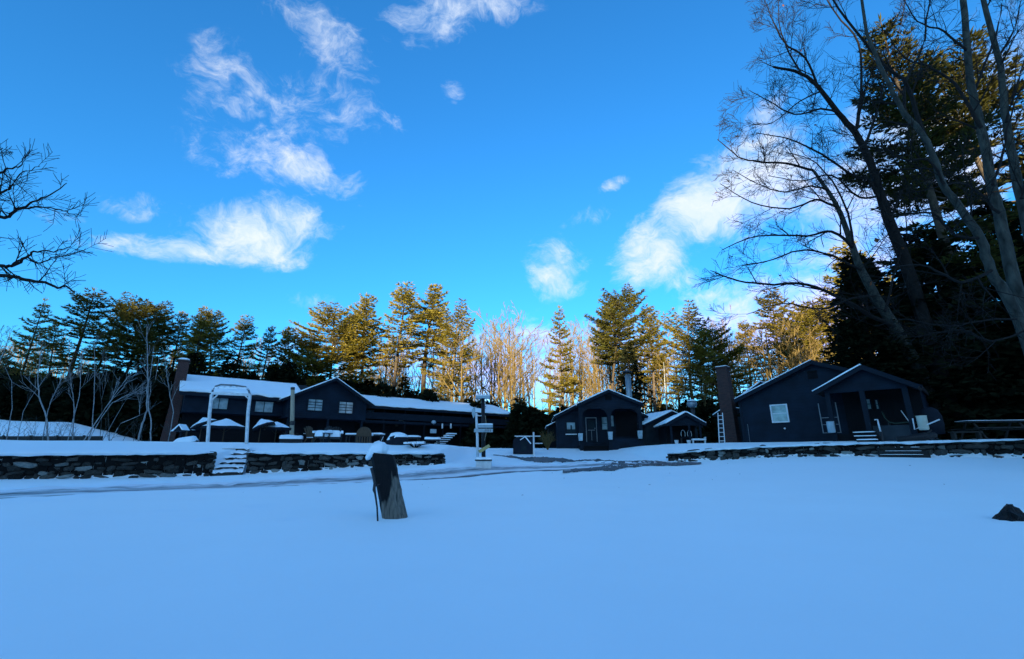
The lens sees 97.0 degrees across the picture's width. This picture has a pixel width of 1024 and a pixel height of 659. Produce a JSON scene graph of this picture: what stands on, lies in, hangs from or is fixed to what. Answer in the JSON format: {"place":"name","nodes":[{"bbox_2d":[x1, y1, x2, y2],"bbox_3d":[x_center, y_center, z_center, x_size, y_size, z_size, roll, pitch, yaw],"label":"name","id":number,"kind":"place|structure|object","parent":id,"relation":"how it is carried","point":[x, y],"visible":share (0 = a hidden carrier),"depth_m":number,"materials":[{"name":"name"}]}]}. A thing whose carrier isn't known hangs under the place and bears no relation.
{"place":"outdoors","nodes":[
{"label":"outdoors","id":0,"kind":"place"},
{"bbox_2d":[0,420,136,440],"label":"hill","id":1,"kind":"structure","parent":0,"point":[79,428],"depth_m":31.15,"materials":[{"name":"white snow"}]},
{"bbox_2d":[0,461,671,497],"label":"road","id":2,"kind":"structure","parent":0,"point":[445,472],"depth_m":14.56,"materials":[{"name":"white snow"}]},
{"bbox_2d":[0,439,1023,658],"bbox_3d":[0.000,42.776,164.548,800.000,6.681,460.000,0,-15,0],"label":"ground","id":3,"kind":"structure","parent":0,"point":[840,556],"depth_m":3.71,"materials":[{"name":"white snow"}]},
{"bbox_2d":[0,347,17,374],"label":"pine tree","id":4,"kind":"object","parent":3,"relation":"on","point":[8,361],"visible":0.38,"depth_m":46.47,"materials":[{"name":"green plant"}]},
{"bbox_2d":[0,326,39,375],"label":"pine tree","id":5,"kind":"object","parent":3,"relation":"on","point":[11,347],"visible":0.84,"depth_m":44.10,"materials":[{"name":"green plant"}]},
{"bbox_2d":[1,297,55,378],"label":"pine tree","id":6,"kind":"object","parent":3,"relation":"on","point":[42,330],"visible":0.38,"depth_m":51.16,"materials":[{"name":"green plant"}]},
{"bbox_2d":[14,339,58,440],"bbox_3d":[-27.005,3.363,26.061,2.252,6.370,1.197,4,-16,-13],"label":"sapling","id":7,"kind":"object","parent":3,"relation":"on","point":[38,389],"visible":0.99,"depth_m":25.86,"materials":[{"name":"grey plant"}]},
{"bbox_2d":[27,319,71,379],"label":"pine tree","id":8,"kind":"object","parent":3,"relation":"on","point":[53,334],"visible":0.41,"depth_m":56.87,"materials":[{"name":"green plant"}]},
{"bbox_2d":[0,435,102,440],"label":"retaining wall","id":9,"kind":"structure","parent":3,"relation":"on","point":[82,438],"depth_m":27.46,"materials":[{"name":"grey wood"}]},
{"bbox_2d":[0,139,113,293],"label":"bare tree","id":10,"kind":"object","parent":3,"relation":"on","point":[7,275],"visible":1,"depth_m":11.86,"materials":[{"name":"brown plant"}]},
{"bbox_2d":[29,286,118,381],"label":"pine tree","id":11,"kind":"object","parent":3,"relation":"on","point":[80,328],"visible":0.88,"depth_m":49.33,"materials":[{"name":"green plant"}]},
{"bbox_2d":[0,414,180,441],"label":"brush","id":12,"kind":"object","parent":3,"relation":"on","point":[60,429],"visible":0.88,"depth_m":26.00,"materials":[{"name":"brown plant"}]},
{"bbox_2d":[87,327,109,440],"bbox_3d":[-24.181,3.094,26.160,1.155,6.979,1.116,5,-16,-18],"label":"sapling","id":13,"kind":"object","parent":3,"relation":"on","point":[94,379],"visible":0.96,"depth_m":26.23,"materials":[{"name":"grey plant"}]},
{"bbox_2d":[81,307,132,376],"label":"pine tree","id":14,"kind":"object","parent":3,"relation":"on","point":[115,319],"visible":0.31,"depth_m":54.95,"materials":[{"name":"green plant"}]},
{"bbox_2d":[0,450,216,478],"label":"stone wall","id":15,"kind":"structure","parent":3,"relation":"on","point":[42,464],"depth_m":17.09,"materials":[{"name":"black stone"}]},
{"bbox_2d":[93,291,176,370],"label":"pine tree","id":16,"kind":"object","parent":3,"relation":"on","point":[123,338],"visible":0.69,"depth_m":51.28,"materials":[{"name":"green plant"}]},
{"bbox_2d":[90,298,180,372],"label":"pine tree","id":17,"kind":"object","parent":3,"relation":"on","point":[165,316],"visible":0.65,"depth_m":51.58,"materials":[{"name":"green plant"}]},
{"bbox_2d":[136,321,152,440],"bbox_3d":[-20.856,2.832,25.651,1.233,7.153,2.003,0,-15,0],"label":"sapling","id":18,"kind":"object","parent":3,"relation":"on","point":[147,399],"visible":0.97,"depth_m":25.63,"materials":[{"name":"grey plant"}]},
{"bbox_2d":[158,311,193,372],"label":"pine tree","id":19,"kind":"object","parent":3,"relation":"on","point":[178,333],"visible":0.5,"depth_m":55.89,"materials":[{"name":"green plant"}]},
{"bbox_2d":[170,306,220,374],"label":"pine tree","id":20,"kind":"object","parent":3,"relation":"on","point":[206,329],"visible":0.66,"depth_m":53.36,"materials":[{"name":"green plant"}]},
{"bbox_2d":[187,347,213,375],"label":"conifer","id":21,"kind":"object","parent":3,"relation":"on","point":[201,364],"visible":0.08,"depth_m":46.47,"materials":[{"name":"green plant"}]},
{"bbox_2d":[190,417,218,441],"bbox_3d":[-19.234,6.340,28.333,1.465,1.664,1.528,6,-16,-19],"label":"patio umbrella","id":22,"kind":"object","parent":3,"relation":"on","point":[195,427],"visible":0.73,"depth_m":28.24,"materials":[{"name":"white fabric"}]},
{"bbox_2d":[182,310,235,376],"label":"pine tree","id":23,"kind":"object","parent":3,"relation":"on","point":[220,334],"visible":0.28,"depth_m":56.19,"materials":[{"name":"green plant"}]},
{"bbox_2d":[201,418,244,441],"bbox_3d":[-17.065,6.029,26.863,2.229,1.505,2.229,-5,-16,18],"label":"patio umbrella","id":24,"kind":"object","parent":3,"relation":"on","point":[225,424],"visible":0.94,"depth_m":26.51,"materials":[{"name":"white fabric"}]},
{"bbox_2d":[206,384,251,443],"bbox_3d":[-14.180,4.236,22.730,2.892,3.161,1.175,0,-15,0],"label":"arbor","id":25,"kind":"object","parent":3,"relation":"on","point":[248,394],"visible":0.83,"depth_m":22.43,"materials":[{"name":"white paint"}]},
{"bbox_2d":[216,349,243,378],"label":"conifer","id":26,"kind":"object","parent":3,"relation":"on","point":[224,370],"visible":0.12,"depth_m":47.49,"materials":[{"name":"green plant"}]},
{"bbox_2d":[212,445,249,475],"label":"stone steps","id":27,"kind":"structure","parent":3,"relation":"on","point":[234,463],"depth_m":19.39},
{"bbox_2d":[212,314,265,376],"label":"pine tree","id":28,"kind":"object","parent":3,"relation":"on","point":[246,325],"visible":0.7,"depth_m":55.27,"materials":[{"name":"green plant"}]},
{"bbox_2d":[244,326,281,378],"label":"pine tree","id":29,"kind":"object","parent":3,"relation":"on","point":[270,351],"visible":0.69,"depth_m":56.70,"materials":[{"name":"green plant"}]},
{"bbox_2d":[252,419,274,442],"bbox_3d":[-15.798,6.483,28.812,1.249,1.626,1.298,6,-16,-19],"label":"patio umbrella","id":30,"kind":"object","parent":3,"relation":"on","point":[259,425],"visible":0.95,"depth_m":28.71,"materials":[{"name":"white fabric"}]},
{"bbox_2d":[261,422,291,442],"bbox_3d":[-15.512,6.808,29.760,1.801,1.491,1.801,5,-16,-18],"label":"patio umbrella","id":31,"kind":"object","parent":3,"relation":"on","point":[277,426],"visible":0.9,"depth_m":29.45,"materials":[{"name":"white fabric"}]},
{"bbox_2d":[264,328,296,373],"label":"pine tree","id":32,"kind":"object","parent":3,"relation":"on","point":[287,343],"visible":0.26,"depth_m":61.03,"materials":[{"name":"green plant"}]},
{"bbox_2d":[279,433,302,442],"bbox_3d":[-12.783,6.306,26.268,1.210,0.645,0.600,6,-16,-19],"label":"planter","id":33,"kind":"object","parent":3,"relation":"on","point":[284,438],"visible":0.98,"depth_m":26.00,"materials":[{"name":"brown wood"}]},
{"bbox_2d":[289,387,294,434],"bbox_3d":[-15.753,6.310,32.490,0.743,4.365,0.323,0,-15,0],"label":"wooden pole","id":34,"kind":"object","parent":3,"relation":"on","point":[292,409],"visible":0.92,"depth_m":32.52,"materials":[{"name":"beige wood"}]},
{"bbox_2d":[279,357,306,385],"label":"conifer","id":35,"kind":"object","parent":3,"relation":"on","point":[284,367],"visible":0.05,"depth_m":52.42,"materials":[{"name":"green plant"}]},
{"bbox_2d":[275,341,337,386],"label":"pine tree","id":36,"kind":"object","parent":3,"relation":"on","point":[298,361],"visible":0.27,"depth_m":58.06,"materials":[{"name":"green plant"}]},
{"bbox_2d":[312,426,333,442],"bbox_3d":[-10.772,6.011,25.895,0.860,1.043,0.852,-6,-16,19],"label":"garden chair","id":37,"kind":"object","parent":3,"relation":"on","point":[324,433],"visible":0.97,"depth_m":25.67,"materials":[{"name":"brown wood"}]},
{"bbox_2d":[278,301,381,384],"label":"pine tree","id":38,"kind":"object","parent":3,"relation":"on","point":[335,336],"visible":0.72,"depth_m":59.44,"materials":[{"name":"green plant"}]},
{"bbox_2d":[160,358,510,446],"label":"lodge","id":39,"kind":"structure","parent":3,"relation":"on","point":[337,402],"depth_m":38.16,"materials":[{"name":"blue"}]},
{"bbox_2d":[212,397,229,409],"bbox_3d":[-22.317,5.629,34.533,1.265,0.953,0.070,12,-19,-36],"label":"window","id":40,"kind":"structure","parent":39,"relation":"in","point":[219,403],"depth_m":34.58,"materials":[{"name":"white glass"}]},
{"bbox_2d":[253,400,274,412],"bbox_3d":[-19.876,6.204,36.352,1.399,0.953,0.070,12,-19,-36],"label":"window","id":41,"kind":"structure","parent":39,"relation":"in","point":[260,406],"depth_m":36.33,"materials":[{"name":"white glass"}]},
{"bbox_2d":[306,398,323,411],"bbox_3d":[-16.228,6.226,37.393,1.308,1.089,0.070,12,-19,-36],"label":"window","id":42,"kind":"structure","parent":39,"relation":"in","point":[313,404],"depth_m":37.38,"materials":[{"name":"white glass"}]},
{"bbox_2d":[337,400,353,414],"bbox_3d":[-14.240,6.701,38.873,1.336,1.128,0.070,12,-19,-36],"label":"window","id":43,"kind":"structure","parent":39,"relation":"in","point":[344,407],"depth_m":38.88,"materials":[{"name":"white glass"}]},
{"bbox_2d":[246,449,445,473],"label":"stone wall","id":44,"kind":"structure","parent":3,"relation":"on","point":[272,460],"depth_m":19.91,"materials":[{"name":"black stone"}]},
{"bbox_2d":[356,427,372,442],"bbox_3d":[-8.121,5.841,25.079,0.823,0.871,0.540,0,-15,0],"label":"round backed chair","id":45,"kind":"object","parent":3,"relation":"on","point":[364,432],"visible":0.92,"depth_m":24.82,"materials":[{"name":"brown wood"}]},
{"bbox_2d":[338,292,391,388],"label":"pine tree","id":46,"kind":"object","parent":3,"relation":"on","point":[360,355],"visible":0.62,"depth_m":63.33,"materials":[{"name":"green plant"}]},
{"bbox_2d":[0,363,740,447],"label":"undergrowth","id":47,"kind":"object","parent":3,"relation":"on","point":[529,421],"visible":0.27,"depth_m":36.34,"materials":[{"name":"black plant"}]},
{"bbox_2d":[365,441,407,518],"bbox_3d":[-1.743,2.142,6.331,0.673,1.163,0.291,0,-15,0],"label":"wooden post","id":48,"kind":"object","parent":3,"relation":"on","point":[384,473],"visible":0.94,"depth_m":6.25,"materials":[{"name":"brown wood"}]},
{"bbox_2d":[385,432,407,444],"bbox_3d":[-6.166,5.878,24.311,1.278,0.720,1.015,0,-15,0],"label":"covered mound","id":49,"kind":"object","parent":3,"relation":"on","point":[397,438],"visible":0.93,"depth_m":23.95,"materials":[{"name":"snow"}]},
{"bbox_2d":[364,281,434,386],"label":"pine tree","id":50,"kind":"object","parent":3,"relation":"on","point":[406,297],"visible":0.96,"depth_m":64.32,"materials":[{"name":"green plant"}]},
{"bbox_2d":[396,374,413,397],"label":"conifer","id":51,"kind":"object","parent":3,"relation":"on","point":[405,383],"visible":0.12,"depth_m":65.88,"materials":[{"name":"green plant"}]},
{"bbox_2d":[402,283,456,391],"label":"pine tree","id":52,"kind":"object","parent":3,"relation":"on","point":[432,301],"visible":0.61,"depth_m":68.53,"materials":[{"name":"green plant"}]},
{"bbox_2d":[0,301,875,412],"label":"woods","id":53,"kind":"object","parent":3,"relation":"on","point":[602,370],"visible":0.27,"depth_m":85.58,"materials":[{"name":"beige plant"}]},
{"bbox_2d":[419,298,482,401],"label":"pine tree","id":54,"kind":"object","parent":3,"relation":"on","point":[467,352],"visible":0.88,"depth_m":64.72,"materials":[{"name":"green plant"}]},
{"bbox_2d":[428,321,484,402],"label":"bare tree","id":55,"kind":"object","parent":3,"relation":"on","point":[460,393],"visible":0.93,"depth_m":58.13,"materials":[{"name":"beige plant"}]},
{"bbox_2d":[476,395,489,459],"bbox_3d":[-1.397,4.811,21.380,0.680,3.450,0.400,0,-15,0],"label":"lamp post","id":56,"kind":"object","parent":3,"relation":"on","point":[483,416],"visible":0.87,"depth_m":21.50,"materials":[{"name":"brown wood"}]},
{"bbox_2d":[475,457,491,467],"bbox_3d":[-1.219,5.758,19.541,0.733,0.522,0.544,0,-15,0],"label":"planter box","id":57,"kind":"object","parent":3,"relation":"on","point":[484,463],"visible":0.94,"depth_m":19.32,"materials":[{"name":"white paint"}]},
{"bbox_2d":[472,408,492,459],"bbox_3d":[-1.331,4.648,20.131,0.961,2.336,0.215,0,-15,0],"label":"signpost","id":58,"kind":"object","parent":57,"relation":"in","point":[482,425],"visible":0.97,"depth_m":20.11,"materials":[{"name":"white paint"}]},
{"bbox_2d":[479,325,522,404],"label":"bare tree","id":59,"kind":"object","parent":3,"relation":"on","point":[504,376],"visible":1,"depth_m":60.63,"materials":[{"name":"beige plant"}]},
{"bbox_2d":[499,336,525,403],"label":"bare tree","id":60,"kind":"object","parent":3,"relation":"on","point":[514,390],"visible":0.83,"depth_m":64.58,"materials":[{"name":"beige plant"}]},
{"bbox_2d":[524,329,556,406],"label":"bare tree","id":61,"kind":"object","parent":3,"relation":"on","point":[534,387],"visible":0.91,"depth_m":67.66,"materials":[{"name":"brown plant"}]},
{"bbox_2d":[529,304,584,413],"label":"pine tree","id":62,"kind":"object","parent":3,"relation":"on","point":[571,382],"visible":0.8,"depth_m":62.51,"materials":[{"name":"green plant"}]},
{"bbox_2d":[572,344,602,399],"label":"bare tree","id":63,"kind":"object","parent":3,"relation":"on","point":[585,377],"visible":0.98,"depth_m":60.43,"materials":[{"name":"beige plant"}]},
{"bbox_2d":[575,340,603,399],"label":"bare tree","id":64,"kind":"object","parent":3,"relation":"on","point":[588,372],"visible":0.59,"depth_m":69.05,"materials":[{"name":"beige plant"}]},
{"bbox_2d":[545,370,647,450],"bbox_3d":[6.731,6.858,38.312,7.842,7.093,10.550,-1,-15,3],"label":"cabin","id":65,"kind":"object","parent":3,"relation":"on","point":[607,419],"visible":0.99,"depth_m":34.88,"materials":[{"name":"blue"}]},
{"bbox_2d":[565,421,576,434],"bbox_3d":[4.567,7.621,35.130,0.912,1.052,0.140,-1,-15,3],"label":"window","id":66,"kind":"structure","parent":65,"relation":"in","point":[570,426],"depth_m":35.14,"materials":[{"name":"white glass"}]},
{"bbox_2d":[585,417,597,441],"bbox_3d":[6.139,7.727,35.041,0.857,1.846,0.090,-1,-15,3],"label":"door","id":67,"kind":"structure","parent":65,"relation":"in","point":[591,422],"depth_m":35.04,"materials":[{"name":"black wood"}]},
{"bbox_2d":[587,294,643,391],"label":"pine tree","id":68,"kind":"object","parent":3,"relation":"on","point":[610,364],"visible":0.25,"depth_m":66.57,"materials":[{"name":"green plant"}]},
{"bbox_2d":[584,283,652,389],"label":"pine tree","id":69,"kind":"object","parent":3,"relation":"on","point":[627,323],"visible":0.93,"depth_m":59.41,"materials":[{"name":"green plant"}]},
{"bbox_2d":[609,342,656,413],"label":"conifer","id":70,"kind":"object","parent":3,"relation":"on","point":[636,394],"visible":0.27,"depth_m":46.16,"materials":[{"name":"green plant"}]},
{"bbox_2d":[630,303,676,412],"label":"pine tree","id":71,"kind":"object","parent":3,"relation":"on","point":[653,329],"visible":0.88,"depth_m":60.58,"materials":[{"name":"green plant"}]},
{"bbox_2d":[652,352,685,409],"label":"bare tree","id":72,"kind":"object","parent":3,"relation":"on","point":[664,372],"visible":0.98,"depth_m":56.77,"materials":[{"name":"brown plant"}]},
{"bbox_2d":[642,410,702,445],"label":"shed","id":73,"kind":"structure","parent":3,"relation":"on","point":[650,435],"depth_m":34.42,"materials":[{"name":"brown"}]},
{"bbox_2d":[648,428,659,444],"bbox_3d":[10.881,8.365,34.211,1.200,1.811,0.090,3,-16,-12],"label":"door","id":74,"kind":"structure","parent":73,"relation":"in","point":[653,434],"depth_m":34.25,"materials":[{"name":"grey"}]},
{"bbox_2d":[653,399,706,444],"bbox_3d":[11.605,6.691,31.364,2.836,3.731,4.941,-2,-16,8],"label":"porch hut","id":75,"kind":"object","parent":3,"relation":"on","point":[671,431],"visible":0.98,"depth_m":30.53,"materials":[{"name":"black wood"}]},
{"bbox_2d":[655,299,725,399],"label":"pine tree","id":76,"kind":"object","parent":3,"relation":"on","point":[677,345],"visible":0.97,"depth_m":61.41,"materials":[{"name":"green plant"}]},
{"bbox_2d":[675,320,755,405],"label":"pine tree","id":77,"kind":"object","parent":3,"relation":"on","point":[731,355],"visible":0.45,"depth_m":67.56,"materials":[{"name":"green plant"}]},
{"bbox_2d":[731,320,772,391],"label":"pine tree","id":78,"kind":"object","parent":3,"relation":"on","point":[742,326],"visible":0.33,"depth_m":105.83,"materials":[{"name":"green plant"}]},
{"bbox_2d":[743,288,798,374],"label":"pine tree","id":79,"kind":"object","parent":3,"relation":"on","point":[763,302],"visible":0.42,"depth_m":102.77,"materials":[{"name":"green plant"}]},
{"bbox_2d":[764,294,840,368],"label":"pine tree","id":80,"kind":"object","parent":3,"relation":"on","point":[805,323],"visible":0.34,"depth_m":80.53,"materials":[{"name":"green plant"}]},
{"bbox_2d":[712,360,934,442],"bbox_3d":[17.646,4.654,27.208,12.300,5.454,11.185,15,-21,-43],"label":"cabin","id":81,"kind":"object","parent":3,"relation":"on","point":[806,401],"visible":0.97,"depth_m":24.14,"materials":[{"name":"blue"}]},
{"bbox_2d":[769,404,789,422],"bbox_3d":[15.009,4.706,25.433,0.880,1.012,0.070,-15,-21,43],"label":"window","id":82,"kind":"structure","parent":81,"relation":"in","point":[779,412],"depth_m":25.43,"materials":[{"name":"white glass"}]},
{"bbox_2d":[688,111,973,439],"bbox_3d":[17.575,-3.006,24.660,16.242,18.138,5.371,2,-15,-7],"label":"bare tree","id":83,"kind":"object","parent":3,"relation":"on","point":[856,258],"visible":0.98,"depth_m":25.38,"materials":[{"name":"brown plant"}]},
{"bbox_2d":[713,0,966,439],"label":"bare tree","id":84,"kind":"object","parent":3,"relation":"on","point":[876,185],"visible":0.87,"depth_m":27.17,"materials":[{"name":"brown plant"}]},
{"bbox_2d":[666,438,1023,461],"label":"stone wall","id":85,"kind":"structure","parent":3,"relation":"on","point":[993,447],"depth_m":18.89,"materials":[{"name":"black stone"}]},
{"bbox_2d":[896,430,938,441],"bbox_3d":[16.229,4.291,18.083,1.603,0.582,0.352,-1,-15,3],"label":"log","id":86,"kind":"object","parent":85,"relation":"on","point":[925,436],"visible":0.92,"depth_m":18.00,"materials":[{"name":"brown wood"}]},
{"bbox_2d":[814,239,891,355],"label":"pine tree","id":87,"kind":"object","parent":3,"relation":"on","point":[834,279],"visible":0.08,"depth_m":79.62,"materials":[{"name":"green plant"}]},
{"bbox_2d":[820,250,960,404],"bbox_3d":[26.954,1.586,33.219,11.099,16.242,11.970,14,-21,-42],"label":"hemlock","id":88,"kind":"object","parent":3,"relation":"on","point":[832,348],"visible":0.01,"depth_m":33.76,"materials":[{"name":"green plant"}]},
{"bbox_2d":[822,247,975,439],"bbox_3d":[21.884,1.156,27.418,7.462,13.505,7.383,-15,-21,43],"label":"hemlock","id":89,"kind":"object","parent":3,"relation":"on","point":[849,326],"visible":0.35,"depth_m":26.85,"materials":[{"name":"green plant"}]},
{"bbox_2d":[877,447,930,457],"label":"timber steps","id":90,"kind":"structure","parent":3,"relation":"on","point":[913,452],"depth_m":17.84,"materials":[{"name":"brown wood"}]},
{"bbox_2d":[797,0,1023,379],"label":"bare tree","id":91,"kind":"object","parent":3,"relation":"on","point":[1015,312],"visible":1,"depth_m":13.88,"materials":[{"name":"brown plant"}]},
{"bbox_2d":[915,415,929,429],"bbox_3d":[17.537,3.987,19.363,0.382,0.600,0.376,0,-15,0],"label":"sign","id":92,"kind":"object","parent":3,"relation":"on","point":[922,421],"visible":1,"depth_m":19.25,"materials":[{"name":"beige paint"}]},
{"bbox_2d":[837,12,1023,438],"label":"pine tree","id":93,"kind":"object","parent":3,"relation":"on","point":[936,139],"visible":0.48,"depth_m":28.29,"materials":[{"name":"green plant"}]},
{"bbox_2d":[919,407,944,433],"bbox_3d":[18.419,4.005,19.917,0.808,1.166,0.803,0,-15,0],"label":"covered grill","id":94,"kind":"object","parent":3,"relation":"on","point":[934,414],"visible":0.77,"depth_m":19.61,"materials":[{"name":"fabric"}]},
{"bbox_2d":[871,221,1020,403],"bbox_3d":[31.046,0.434,32.474,15.335,18.408,14.220,8,-17,-27],"label":"hemlock","id":95,"kind":"object","parent":3,"relation":"on","point":[932,236],"visible":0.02,"depth_m":33.96,"materials":[{"name":"green plant"}]},
{"bbox_2d":[868,24,1023,310],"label":"pine tree","id":96,"kind":"object","parent":3,"relation":"on","point":[963,108],"visible":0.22,"depth_m":29.81,"materials":[{"name":"green plant"}]},
{"bbox_2d":[880,0,1023,311],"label":"bare tree","id":97,"kind":"object","parent":3,"relation":"on","point":[1014,282],"visible":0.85,"depth_m":16.75,"materials":[{"name":"brown plant"}]},
{"bbox_2d":[884,231,1023,439],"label":"hemlock","id":98,"kind":"object","parent":3,"relation":"on","point":[968,392],"visible":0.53,"depth_m":24.53,"materials":[{"name":"green plant"}]},
{"bbox_2d":[948,431,982,439],"bbox_3d":[18.747,4.433,18.701,1.050,0.450,0.280,-4,-16,14],"label":"plank bench","id":99,"kind":"object","parent":3,"relation":"on","point":[978,434],"visible":0.76,"depth_m":18.67,"materials":[{"name":"brown wood"}]},
{"bbox_2d":[949,420,1023,439],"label":"picnic table","id":100,"kind":"object","parent":3,"relation":"on","point":[1006,429],"visible":0.97,"depth_m":19.04,"materials":[{"name":"brown wood"}]},
{"bbox_2d":[952,194,1023,438],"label":"hemlock","id":101,"kind":"object","parent":3,"relation":"on","point":[1015,236],"visible":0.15,"depth_m":26.04,"materials":[{"name":"green plant"}]},
{"bbox_2d":[974,0,1023,239],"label":"bare tree","id":102,"kind":"object","parent":3,"relation":"on","point":[1013,160],"visible":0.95,"depth_m":17.52,"materials":[{"name":"brown plant"}]},
{"bbox_2d":[992,504,1023,521],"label":"rock","id":103,"kind":"object","parent":3,"relation":"on","point":[1009,512],"visible":0.88,"depth_m":5.71,"materials":[{"name":"black stone"}]},
{"bbox_2d":[0,0,1023,413],"label":"sky","id":104,"kind":"structure","parent":0,"point":[269,161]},
{"bbox_2d":[513,437,532,453],"bbox_3d":[0.740,7.658,30.062,1.339,1.128,0.966,0,-15,0],"label":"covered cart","id":105,"kind":"object","parent":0,"point":[522,445],"visible":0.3,"depth_m":29.63,"materials":[{"name":"fabric"}]},
{"bbox_2d":[493,454,700,464],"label":"driveway","id":106,"kind":"structure","parent":0,"point":[543,459],"depth_m":25.71,"materials":[{"name":"white snow"}]},
{"bbox_2d":[563,463,700,472],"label":"road","id":107,"kind":"structure","parent":0,"point":[611,467],"depth_m":18.96,"materials":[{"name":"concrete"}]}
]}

